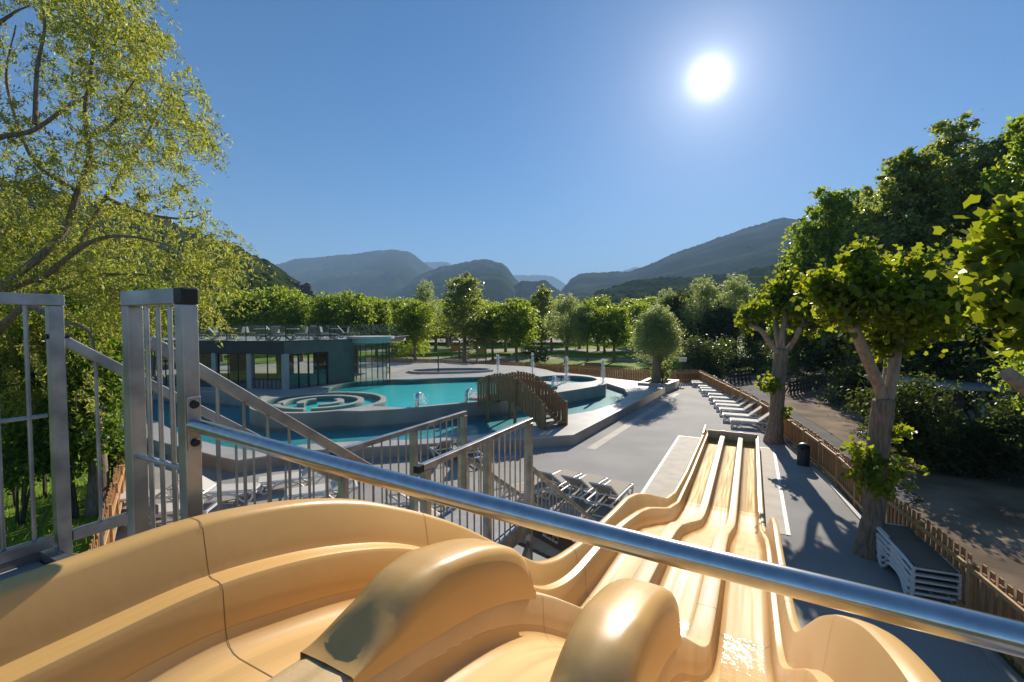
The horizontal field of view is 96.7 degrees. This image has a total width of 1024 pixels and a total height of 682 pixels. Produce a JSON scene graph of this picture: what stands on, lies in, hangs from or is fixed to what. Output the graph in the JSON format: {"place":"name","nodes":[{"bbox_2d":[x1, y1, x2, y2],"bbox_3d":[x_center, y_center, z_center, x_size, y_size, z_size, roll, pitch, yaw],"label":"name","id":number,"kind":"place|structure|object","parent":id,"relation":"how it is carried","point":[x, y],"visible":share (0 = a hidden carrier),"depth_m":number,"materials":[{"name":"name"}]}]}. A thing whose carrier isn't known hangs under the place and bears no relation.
{"place":"outdoors","nodes":[
{"label":"outdoors","id":0,"kind":"place"},
{"bbox_2d":[0,442,114,552],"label":"grass verge","id":1,"kind":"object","parent":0,"point":[17,540],"depth_m":11.71,"materials":[{"name":"plant"}]},
{"bbox_2d":[0,328,46,505],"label":"ivy shrub","id":2,"kind":"object","parent":1,"relation":"on","point":[5,360],"visible":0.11,"depth_m":12.19,"materials":[{"name":"green plant"}]},
{"bbox_2d":[0,400,84,524],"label":"ivy shrub","id":3,"kind":"object","parent":1,"relation":"on","point":[14,460],"visible":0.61,"depth_m":10.79,"materials":[{"name":"green plant"}]},
{"bbox_2d":[0,284,86,497],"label":"tree","id":4,"kind":"object","parent":1,"relation":"on","point":[44,484],"visible":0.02,"depth_m":12.32,"materials":[{"name":"green plant"}]},
{"bbox_2d":[16,393,123,518],"bbox_3d":[-11.035,2.920,11.590,2.403,3.296,1.590,-1,3,-33],"label":"ivy shrub","id":5,"kind":"object","parent":1,"relation":"on","point":[81,445],"visible":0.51,"depth_m":11.52,"materials":[{"name":"green plant"}]},
{"bbox_2d":[1,281,165,490],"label":"tree","id":6,"kind":"object","parent":1,"relation":"on","point":[120,396],"visible":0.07,"depth_m":12.31,"materials":[{"name":"green plant"}]},
{"bbox_2d":[38,306,153,516],"bbox_3d":[-10.848,1.841,12.043,2.545,5.554,2.251,2,3,38],"label":"old tree","id":7,"kind":"object","parent":1,"relation":"on","point":[91,505],"visible":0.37,"depth_m":11.80,"materials":[{"name":"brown plant"}]},
{"bbox_2d":[83,423,124,481],"bbox_3d":[-11.380,3.432,13.079,1.708,2.162,1.344,1,2,15],"label":"ivy shrub","id":8,"kind":"object","parent":1,"relation":"on","point":[118,451],"visible":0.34,"depth_m":12.85,"materials":[{"name":"green plant"}]},
{"bbox_2d":[0,0,275,455],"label":"golden willow","id":9,"kind":"object","parent":1,"relation":"on","point":[131,34],"visible":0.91,"depth_m":10.84,"materials":[{"name":"green plant"}]},
{"bbox_2d":[0,179,314,352],"bbox_3d":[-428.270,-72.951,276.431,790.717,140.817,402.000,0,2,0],"label":"wooded hill","id":10,"kind":"structure","parent":0,"point":[281,277],"depth_m":207.96,"materials":[{"name":"plant"}]},
{"bbox_2d":[275,249,433,301],"bbox_3d":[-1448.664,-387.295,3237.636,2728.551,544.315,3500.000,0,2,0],"label":"mountain","id":11,"kind":"structure","parent":0,"point":[381,274],"depth_m":2557.33,"materials":[{"name":"grey plant"}]},
{"bbox_2d":[384,259,518,304],"bbox_3d":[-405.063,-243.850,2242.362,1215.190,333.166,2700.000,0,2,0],"label":"mountain","id":12,"kind":"structure","parent":0,"point":[499,280],"depth_m":1608.83,"materials":[{"name":"stone"}]},
{"bbox_2d":[294,357,664,364],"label":"path","id":13,"kind":"structure","parent":0,"point":[455,358],"depth_m":63.60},
{"bbox_2d":[273,292,319,361],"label":"plane tree","id":14,"kind":"object","parent":13,"relation":"on","point":[300,312],"visible":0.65,"depth_m":58.64,"materials":[{"name":"green plant"}]},
{"bbox_2d":[331,289,378,334],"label":"plane tree","id":15,"kind":"object","parent":13,"relation":"on","point":[360,313],"visible":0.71,"depth_m":58.42,"materials":[{"name":"green plant"}]},
{"bbox_2d":[361,297,396,357],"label":"plane tree","id":16,"kind":"object","parent":13,"relation":"on","point":[383,314],"visible":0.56,"depth_m":62.19,"materials":[{"name":"green plant"}]},
{"bbox_2d":[380,340,432,357],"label":"green shrub","id":17,"kind":"object","parent":13,"relation":"on","point":[405,348],"visible":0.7,"depth_m":63.68,"materials":[{"name":"green plant"}]},
{"bbox_2d":[383,298,444,359],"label":"plane tree","id":18,"kind":"object","parent":13,"relation":"on","point":[417,326],"visible":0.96,"depth_m":59.93,"materials":[{"name":"green plant"}]},
{"bbox_2d":[430,272,495,359],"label":"poplar tree","id":19,"kind":"object","parent":13,"relation":"on","point":[464,298],"visible":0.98,"depth_m":58.94,"materials":[{"name":"green plant"}]},
{"bbox_2d":[478,301,508,359],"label":"plane tree","id":20,"kind":"object","parent":13,"relation":"on","point":[492,310],"visible":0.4,"depth_m":61.08,"materials":[{"name":"green plant"}]},
{"bbox_2d":[0,0,1023,284],"label":"sky","id":21,"kind":"structure","parent":0,"point":[563,140],"materials":[{"name":"blue"}]},
{"bbox_2d":[1,337,1023,678],"bbox_3d":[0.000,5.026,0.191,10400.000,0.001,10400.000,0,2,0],"label":"ground","id":22,"kind":"structure","parent":0,"point":[1011,661],"depth_m":21.06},
{"bbox_2d":[666,332,744,378],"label":"dark shrub","id":23,"kind":"object","parent":22,"relation":"on","point":[701,360],"visible":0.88,"depth_m":43.43,"materials":[{"name":"green plant"}]},
{"bbox_2d":[220,351,806,372],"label":"lawn","id":24,"kind":"structure","parent":0,"point":[643,365],"depth_m":69.54,"materials":[{"name":"plant"}]},
{"bbox_2d":[198,292,235,361],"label":"plane tree","id":25,"kind":"object","parent":24,"relation":"on","point":[214,299],"visible":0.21,"depth_m":58.22,"materials":[{"name":"green plant"}]},
{"bbox_2d":[219,287,281,334],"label":"plane tree","id":26,"kind":"object","parent":24,"relation":"on","point":[252,313],"visible":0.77,"depth_m":56.71,"materials":[{"name":"green plant"}]},
{"bbox_2d":[257,285,296,359],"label":"plane tree","id":27,"kind":"object","parent":24,"relation":"on","point":[273,299],"visible":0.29,"depth_m":60.70,"materials":[{"name":"green plant"}]},
{"bbox_2d":[300,291,350,334],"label":"plane tree","id":28,"kind":"object","parent":24,"relation":"on","point":[325,305],"visible":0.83,"depth_m":55.88,"materials":[{"name":"green plant"}]},
{"bbox_2d":[405,279,443,354],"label":"willow tree","id":29,"kind":"object","parent":24,"relation":"on","point":[424,296],"visible":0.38,"depth_m":73.34,"materials":[{"name":"green plant"}]},
{"bbox_2d":[485,297,544,361],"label":"plane tree","id":30,"kind":"object","parent":24,"relation":"on","point":[517,327],"visible":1,"depth_m":57.48,"materials":[{"name":"green plant"}]},
{"bbox_2d":[519,341,551,363],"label":"dark shrub","id":31,"kind":"object","parent":24,"relation":"on","point":[539,356],"visible":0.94,"depth_m":54.51,"materials":[{"name":"green plant"}]},
{"bbox_2d":[524,284,558,351],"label":"poplar tree","id":32,"kind":"object","parent":24,"relation":"on","point":[544,294],"visible":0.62,"depth_m":74.92,"materials":[{"name":"green plant"}]},
{"bbox_2d":[539,292,595,361],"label":"willow tree","id":33,"kind":"object","parent":24,"relation":"on","point":[567,327],"visible":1,"depth_m":58.09,"materials":[{"name":"green plant"}]},
{"bbox_2d":[573,298,602,361],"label":"plane tree","id":34,"kind":"object","parent":24,"relation":"on","point":[588,306],"visible":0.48,"depth_m":59.17,"materials":[{"name":"green plant"}]},
{"bbox_2d":[588,303,635,361],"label":"plane tree","id":35,"kind":"object","parent":24,"relation":"on","point":[611,327],"visible":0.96,"depth_m":57.91,"materials":[{"name":"green plant"}]},
{"bbox_2d":[622,301,653,353],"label":"plane tree","id":36,"kind":"object","parent":24,"relation":"on","point":[636,310],"visible":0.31,"depth_m":73.02,"materials":[{"name":"green plant"}]},
{"bbox_2d":[662,288,707,359],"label":"dark tree","id":37,"kind":"object","parent":24,"relation":"on","point":[677,302],"visible":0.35,"depth_m":61.28,"materials":[{"name":"green plant"}]},
{"bbox_2d":[675,274,725,340],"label":"willow tree","id":38,"kind":"object","parent":24,"relation":"on","point":[704,294],"visible":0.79,"depth_m":58.99,"materials":[{"name":"green plant"}]},
{"bbox_2d":[695,301,746,358],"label":"dark tree","id":39,"kind":"object","parent":24,"relation":"on","point":[715,326],"visible":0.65,"depth_m":57.11,"materials":[{"name":"green plant"}]},
{"bbox_2d":[514,280,564,301],"bbox_3d":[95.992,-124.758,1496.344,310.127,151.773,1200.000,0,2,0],"label":"rocky hill","id":40,"kind":"structure","parent":0,"point":[525,289],"depth_m":1388.00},
{"bbox_2d":[359,349,742,350],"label":"path","id":41,"kind":"structure","parent":0,"point":[514,350],"depth_m":85.09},
{"bbox_2d":[80,383,1023,681],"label":"terrace","id":42,"kind":"structure","parent":0,"point":[824,523],"depth_m":13.57,"materials":[{"name":"concrete"}]},
{"bbox_2d":[0,547,70,579],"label":"slide tower","id":43,"kind":"structure","parent":42,"relation":"on","point":[27,563],"depth_m":2.44,"materials":[{"name":"metal"}]},
{"bbox_2d":[0,292,158,563],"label":"guard railing","id":44,"kind":"object","parent":43,"relation":"on","point":[65,534],"visible":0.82,"depth_m":2.50,"materials":[{"name":"metal"}]},
{"bbox_2d":[120,287,202,535],"bbox_3d":[-1.471,0.638,1.915,0.506,1.700,0.064,1,2,28],"label":"gate frame","id":45,"kind":"object","parent":43,"relation":"on","point":[183,301],"visible":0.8,"depth_m":1.89,"materials":[{"name":"metal"}]},
{"bbox_2d":[186,396,1023,657],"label":"closing bar","id":46,"kind":"object","parent":45,"relation":"attached to","point":[1005,635],"visible":1,"depth_m":0.94,"materials":[{"name":"metal"}]},
{"bbox_2d":[88,449,125,549],"bbox_3d":[-9.229,3.997,10.452,0.428,1.218,11.938,-2,3,-36],"label":"wooden fence","id":47,"kind":"object","parent":42,"relation":"on","point":[112,505],"visible":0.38,"depth_m":10.57,"materials":[{"name":"wood"}]},
{"bbox_2d":[35,245,205,451],"bbox_3d":[-15.102,0.469,17.565,4.773,7.740,5.440,2,3,38],"label":"tree","id":48,"kind":"object","parent":42,"relation":"on","point":[137,286],"visible":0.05,"depth_m":17.33,"materials":[{"name":"green plant"}]},
{"bbox_2d":[178,475,261,504],"bbox_3d":[-8.220,4.124,12.890,1.917,0.811,0.722,0,2,-10],"label":"sun lounger","id":49,"kind":"object","parent":42,"relation":"on","point":[227,489],"visible":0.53,"depth_m":12.82,"materials":[{"name":"white plastic"}]},
{"bbox_2d":[113,335,408,389],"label":"pool building","id":50,"kind":"structure","parent":42,"relation":"on","point":[335,361],"depth_m":30.39,"materials":[{"name":"black metal"}]},
{"bbox_2d":[153,324,402,340],"bbox_3d":[-17.704,-0.789,35.731,14.620,1.025,14.020,0,2,12],"label":"roof railing","id":51,"kind":"object","parent":50,"relation":"on","point":[316,324],"visible":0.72,"depth_m":38.37,"materials":[{"name":"black metal"}]},
{"bbox_2d":[257,468,324,494],"bbox_3d":[-6.713,4.085,13.930,1.918,0.811,0.722,-1,2,-25],"label":"sun lounger","id":52,"kind":"object","parent":42,"relation":"on","point":[278,478],"visible":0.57,"depth_m":13.73,"materials":[{"name":"white plastic"}]},
{"bbox_2d":[284,479,357,500],"bbox_3d":[-5.405,4.123,12.919,1.917,0.811,0.722,-1,2,-25],"label":"sun lounger","id":53,"kind":"object","parent":42,"relation":"on","point":[319,488],"visible":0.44,"depth_m":12.74,"materials":[{"name":"white plastic"}]},
{"bbox_2d":[65,336,595,670],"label":"metal staircase","id":54,"kind":"structure","parent":42,"relation":"on","point":[542,544],"depth_m":4.42,"materials":[{"name":"metal"}]},
{"bbox_2d":[145,362,605,432],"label":"raised pool","id":55,"kind":"structure","parent":42,"relation":"on","point":[380,410],"depth_m":25.80,"materials":[{"name":"liquid"}]},
{"bbox_2d":[325,378,555,399],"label":"pool water","id":56,"kind":"structure","parent":55,"relation":"in","point":[403,383],"depth_m":30.00,"materials":[{"name":"liquid"}]},
{"bbox_2d":[104,377,664,473],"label":"river pool","id":57,"kind":"structure","parent":42,"relation":"on","point":[587,419],"depth_m":19.96,"materials":[{"name":"concrete"}]},
{"bbox_2d":[0,425,940,681],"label":"water slide","id":58,"kind":"object","parent":42,"relation":"on","point":[326,590],"visible":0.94,"depth_m":1.60,"materials":[{"name":"yellow"}]},
{"bbox_2d":[469,371,567,429],"bbox_3d":[-0.067,2.821,22.310,1.731,2.669,6.491,-2,3,-38],"label":"footbridge","id":59,"kind":"object","parent":42,"relation":"on","point":[511,388],"visible":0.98,"depth_m":21.11,"materials":[{"name":"brown wood"}]},
{"bbox_2d":[374,357,699,382],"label":"wooden fence","id":60,"kind":"object","parent":42,"relation":"on","point":[577,369],"visible":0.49,"depth_m":42.64,"materials":[{"name":"wood"}]},
{"bbox_2d":[536,469,581,497],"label":"sun lounger","id":61,"kind":"object","parent":42,"relation":"on","point":[555,477],"visible":0.48,"depth_m":13.44,"materials":[{"name":"white plastic"}]},
{"bbox_2d":[557,473,607,503],"bbox_3d":[2.090,4.107,13.198,0.722,0.821,1.918,1,3,34],"label":"sun lounger","id":62,"kind":"object","parent":42,"relation":"on","point":[583,481],"visible":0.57,"depth_m":12.91,"materials":[{"name":"white plastic"}]},
{"bbox_2d":[585,479,633,507],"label":"sun lounger","id":63,"kind":"object","parent":42,"relation":"on","point":[619,489],"visible":0.87,"depth_m":12.41,"materials":[{"name":"white plastic"}]},
{"bbox_2d":[587,393,679,449],"bbox_3d":[7.514,4.032,25.424,0.380,0.001,17.000,1,3,31],"label":"paving strip","id":64,"kind":"object","parent":42,"relation":"on","point":[603,440],"visible":1,"depth_m":22.34,"materials":[{"name":"concrete"}]},
{"bbox_2d":[591,436,699,582],"bbox_3d":[4.880,4.458,14.168,1.180,0.001,13.300,1,2,28],"label":"slide pad","id":65,"kind":"object","parent":42,"relation":"on","point":[667,476],"visible":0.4,"depth_m":15.70,"materials":[{"name":"concrete"}]},
{"bbox_2d":[637,378,678,392],"bbox_3d":[11.207,3.377,34.654,2.430,0.660,3.448,1,2,30],"label":"stone planter","id":66,"kind":"object","parent":42,"relation":"on","point":[669,385],"visible":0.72,"depth_m":33.78,"materials":[{"name":"concrete"}]},
{"bbox_2d":[626,304,692,382],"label":"ball willow","id":67,"kind":"object","parent":66,"relation":"in","point":[655,328],"visible":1,"depth_m":34.07,"materials":[{"name":"green plant"}]},
{"bbox_2d":[760,447,785,534],"bbox_3d":[8.256,4.440,14.620,0.630,0.001,8.450,1,2,28],"label":"slide pad","id":68,"kind":"object","parent":42,"relation":"on","point":[772,506],"visible":0.6,"depth_m":13.63,"materials":[{"name":"concrete"}]},
{"bbox_2d":[772,448,790,534],"bbox_3d":[8.508,4.440,14.487,0.090,0.001,8.450,1,2,28],"label":"pad edge","id":69,"kind":"object","parent":68,"relation":"on","point":[787,528],"visible":1,"depth_m":13.11,"materials":[{"name":"white paint"}]},
{"bbox_2d":[733,264,840,444],"bbox_3d":[11.639,0.556,19.131,4.428,7.617,3.493,1,2,21],"label":"mulberry tree","id":70,"kind":"object","parent":42,"relation":"on","point":[776,303],"visible":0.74,"depth_m":18.84,"materials":[{"name":"green plant"}]},
{"bbox_2d":[797,443,809,466],"bbox_3d":[10.322,3.996,16.119,0.415,0.790,0.410,0,2,0],"label":"litter bin","id":71,"kind":"object","parent":42,"relation":"on","point":[803,454],"visible":1,"depth_m":15.97,"materials":[{"name":"metal"}]},
{"bbox_2d":[698,370,1023,670],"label":"wooden fence","id":72,"kind":"object","parent":42,"relation":"on","point":[832,462],"visible":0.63,"depth_m":9.62,"materials":[{"name":"wood"}]},
{"bbox_2d":[700,384,1021,681],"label":"kerb","id":73,"kind":"structure","parent":42,"relation":"on","point":[1001,667],"depth_m":8.18,"materials":[{"name":"concrete"}]},
{"bbox_2d":[789,232,974,560],"bbox_3d":[7.958,1.217,9.766,4.228,6.981,2.459,-1,2,-24],"label":"mulberry tree","id":74,"kind":"object","parent":42,"relation":"on","point":[884,302],"visible":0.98,"depth_m":9.38,"materials":[{"name":"green plant"}]},
{"bbox_2d":[876,544,961,606],"bbox_3d":[7.795,4.490,8.879,0.722,0.383,1.953,1,2,21],"label":"sun lounger","id":75,"kind":"object","parent":42,"relation":"on","point":[917,584],"visible":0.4,"depth_m":8.07,"materials":[{"name":"white plastic"}]},
{"bbox_2d":[876,538,961,597],"bbox_3d":[7.795,4.376,8.875,0.722,0.383,1.953,1,2,21],"label":"sun lounger","id":76,"kind":"object","parent":75,"relation":"on","point":[918,578],"visible":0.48,"depth_m":8.09,"materials":[{"name":"white plastic"}]},
{"bbox_2d":[876,532,961,590],"bbox_3d":[7.795,4.261,8.871,0.722,0.383,1.953,1,2,21],"label":"sun lounger","id":77,"kind":"object","parent":76,"relation":"on","point":[907,567],"visible":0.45,"depth_m":8.10,"materials":[{"name":"white plastic"}]},
{"bbox_2d":[876,523,961,584],"bbox_3d":[7.795,4.146,8.866,0.722,0.383,1.953,1,2,21],"label":"sun lounger","id":78,"kind":"object","parent":77,"relation":"on","point":[920,553],"visible":0.79,"depth_m":8.61,"materials":[{"name":"white plastic"}]},
{"bbox_2d":[354,343,758,348],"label":"lawn","id":79,"kind":"structure","parent":0,"point":[501,346],"depth_m":100.07,"materials":[{"name":"plant"}]},
{"bbox_2d":[513,267,638,290],"bbox_3d":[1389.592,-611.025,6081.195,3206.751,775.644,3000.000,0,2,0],"label":"mountain","id":80,"kind":"structure","parent":0,"point":[556,283],"depth_m":6076.79,"materials":[{"name":"blue plant"}]},
{"bbox_2d":[576,263,781,306],"bbox_3d":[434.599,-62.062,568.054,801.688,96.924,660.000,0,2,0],"label":"wooded hill","id":81,"kind":"structure","parent":0,"point":[639,289],"depth_m":528.44,"materials":[{"name":"plant"}]},
{"bbox_2d":[561,217,808,304],"bbox_3d":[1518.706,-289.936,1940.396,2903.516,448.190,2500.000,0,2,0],"label":"mountain","id":82,"kind":"structure","parent":0,"point":[745,249],"depth_m":1478.69,"materials":[{"name":"plant"}]},
{"bbox_2d":[714,373,917,512],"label":"road","id":83,"kind":"structure","parent":0,"point":[903,494],"depth_m":21.99,"materials":[{"name":"asphalt"}]},
{"bbox_2d":[791,332,858,379],"bbox_3d":[27.991,0.009,39.898,6.612,7.043,5.531,-1,2,-20],"label":"shrub","id":84,"kind":"object","parent":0,"point":[812,353],"visible":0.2,"depth_m":39.87,"materials":[{"name":"green plant"}]},
{"bbox_2d":[748,369,1023,621],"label":"dirt","id":85,"kind":"structure","parent":0,"point":[981,520],"depth_m":12.79,"materials":[{"name":"soil"}]},
{"bbox_2d":[715,340,792,374],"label":"dark shrub","id":86,"kind":"object","parent":85,"relation":"on","point":[737,363],"visible":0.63,"depth_m":45.62,"materials":[{"name":"green plant"}]},
{"bbox_2d":[765,244,802,370],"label":"poplar tree","id":87,"kind":"object","parent":85,"relation":"on","point":[770,330],"visible":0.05,"depth_m":47.97,"materials":[{"name":"green plant"}]},
{"bbox_2d":[773,334,824,374],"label":"green shrub","id":88,"kind":"object","parent":85,"relation":"on","point":[793,352],"visible":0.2,"depth_m":43.92,"materials":[{"name":"green plant"}]},
{"bbox_2d":[785,373,827,394],"bbox_3d":[21.897,3.069,33.687,6.229,1.337,0.770,-2,3,-36],"label":"wooden barrier","id":89,"kind":"object","parent":85,"relation":"on","point":[820,377],"visible":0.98,"depth_m":33.38,"materials":[{"name":"brown wood"}]},
{"bbox_2d":[767,183,878,377],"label":"poplar tree","id":90,"kind":"object","parent":85,"relation":"on","point":[833,210],"visible":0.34,"depth_m":40.61,"materials":[{"name":"green plant"}]},
{"bbox_2d":[814,217,889,372],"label":"poplar tree","id":91,"kind":"object","parent":85,"relation":"on","point":[824,341],"visible":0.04,"depth_m":37.33,"materials":[{"name":"green plant"}]},
{"bbox_2d":[812,354,906,407],"bbox_3d":[20.792,2.185,26.837,4.775,4.329,6.314,0,2,0],"label":"dark shrub","id":92,"kind":"object","parent":85,"relation":"on","point":[848,381],"visible":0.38,"depth_m":27.19,"materials":[{"name":"green plant"}]},
{"bbox_2d":[833,146,975,359],"bbox_3d":[28.680,-5.028,32.947,9.056,17.569,8.135,0,2,0],"label":"poplar tree","id":93,"kind":"object","parent":85,"relation":"on","point":[909,175],"visible":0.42,"depth_m":31.58,"materials":[{"name":"green plant"}]},
{"bbox_2d":[818,328,1000,429],"bbox_3d":[18.844,1.531,21.110,5.080,6.329,5.827,-1,2,-22],"label":"dark shrub","id":94,"kind":"object","parent":85,"relation":"on","point":[857,405],"visible":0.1,"depth_m":21.53,"materials":[{"name":"green plant"}]},
{"bbox_2d":[854,359,972,463],"bbox_3d":[13.625,2.574,15.880,3.214,3.903,3.216,0,2,0],"label":"dark shrub","id":95,"kind":"object","parent":85,"relation":"on","point":[911,413],"visible":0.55,"depth_m":15.18,"materials":[{"name":"green plant"}]},
{"bbox_2d":[863,375,1021,429],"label":"garden shed","id":96,"kind":"structure","parent":85,"relation":"on","point":[970,386],"depth_m":17.39,"materials":[{"name":"brown wood"}]},
{"bbox_2d":[881,311,1016,421],"bbox_3d":[20.094,1.270,19.015,7.416,6.045,6.376,0,2,0],"label":"dark shrub","id":97,"kind":"object","parent":85,"relation":"on","point":[946,361],"visible":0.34,"depth_m":18.74,"materials":[{"name":"green plant"}]},
{"bbox_2d":[890,109,1011,370],"bbox_3d":[33.366,-6.681,34.910,10.787,20.723,10.260,0,2,0],"label":"poplar tree","id":98,"kind":"object","parent":85,"relation":"on","point":[947,145],"visible":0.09,"depth_m":33.44,"materials":[{"name":"green plant"}]},
{"bbox_2d":[897,421,1020,473],"bbox_3d":[14.851,3.566,15.709,3.442,1.926,3.532,0,2,0],"label":"dark shrub","id":99,"kind":"object","parent":85,"relation":"on","point":[951,454],"visible":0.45,"depth_m":15.01,"materials":[{"name":"green plant"}]},
{"bbox_2d":[924,182,1023,395],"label":"mulberry tree","id":100,"kind":"object","parent":85,"relation":"on","point":[990,258],"visible":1,"depth_m":5.40,"materials":[{"name":"green plant"}]},
{"bbox_2d":[925,405,1023,484],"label":"dark shrub","id":101,"kind":"object","parent":85,"relation":"on","point":[992,469],"visible":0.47,"depth_m":14.78,"materials":[{"name":"green plant"}]},
{"bbox_2d":[933,189,1021,400],"bbox_3d":[19.760,-0.575,16.624,7.886,9.902,6.782,-2,3,-36],"label":"tree","id":102,"kind":"object","parent":85,"relation":"on","point":[975,354],"visible":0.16,"depth_m":16.98,"materials":[{"name":"green plant"}]},
{"bbox_2d":[948,127,1021,399],"bbox_3d":[31.956,-4.913,29.993,6.811,17.553,7.006,0,2,0],"label":"poplar tree","id":103,"kind":"object","parent":85,"relation":"on","point":[987,162],"visible":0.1,"depth_m":29.74,"materials":[{"name":"green plant"}]},
{"bbox_2d":[969,387,1023,480],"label":"dark shrub","id":104,"kind":"object","parent":85,"relation":"on","point":[1003,408],"visible":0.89,"depth_m":13.90,"materials":[{"name":"green plant"}]},
{"bbox_2d":[977,112,1023,219],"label":"poplar tree","id":105,"kind":"object","parent":85,"relation":"on","point":[1016,167],"visible":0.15,"depth_m":22.28,"materials":[{"name":"green plant"}]},
{"bbox_2d":[977,351,1023,414],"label":"tree","id":106,"kind":"object","parent":85,"relation":"on","point":[1018,365],"visible":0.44,"depth_m":13.09,"materials":[{"name":"green plant"}]},
{"label":"lawn","id":107,"kind":"structure","parent":0,"visible":0},
{"bbox_2d":[715,272,763,355],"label":"willow tree","id":108,"kind":"object","parent":107,"relation":"on","point":[739,292],"visible":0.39,"depth_m":59.00,"materials":[{"name":"green plant"}]},
{"bbox_2d":[739,285,774,359],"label":"dark tree","id":109,"kind":"object","parent":107,"relation":"on","point":[757,336],"visible":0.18,"depth_m":59.46,"materials":[{"name":"green plant"}]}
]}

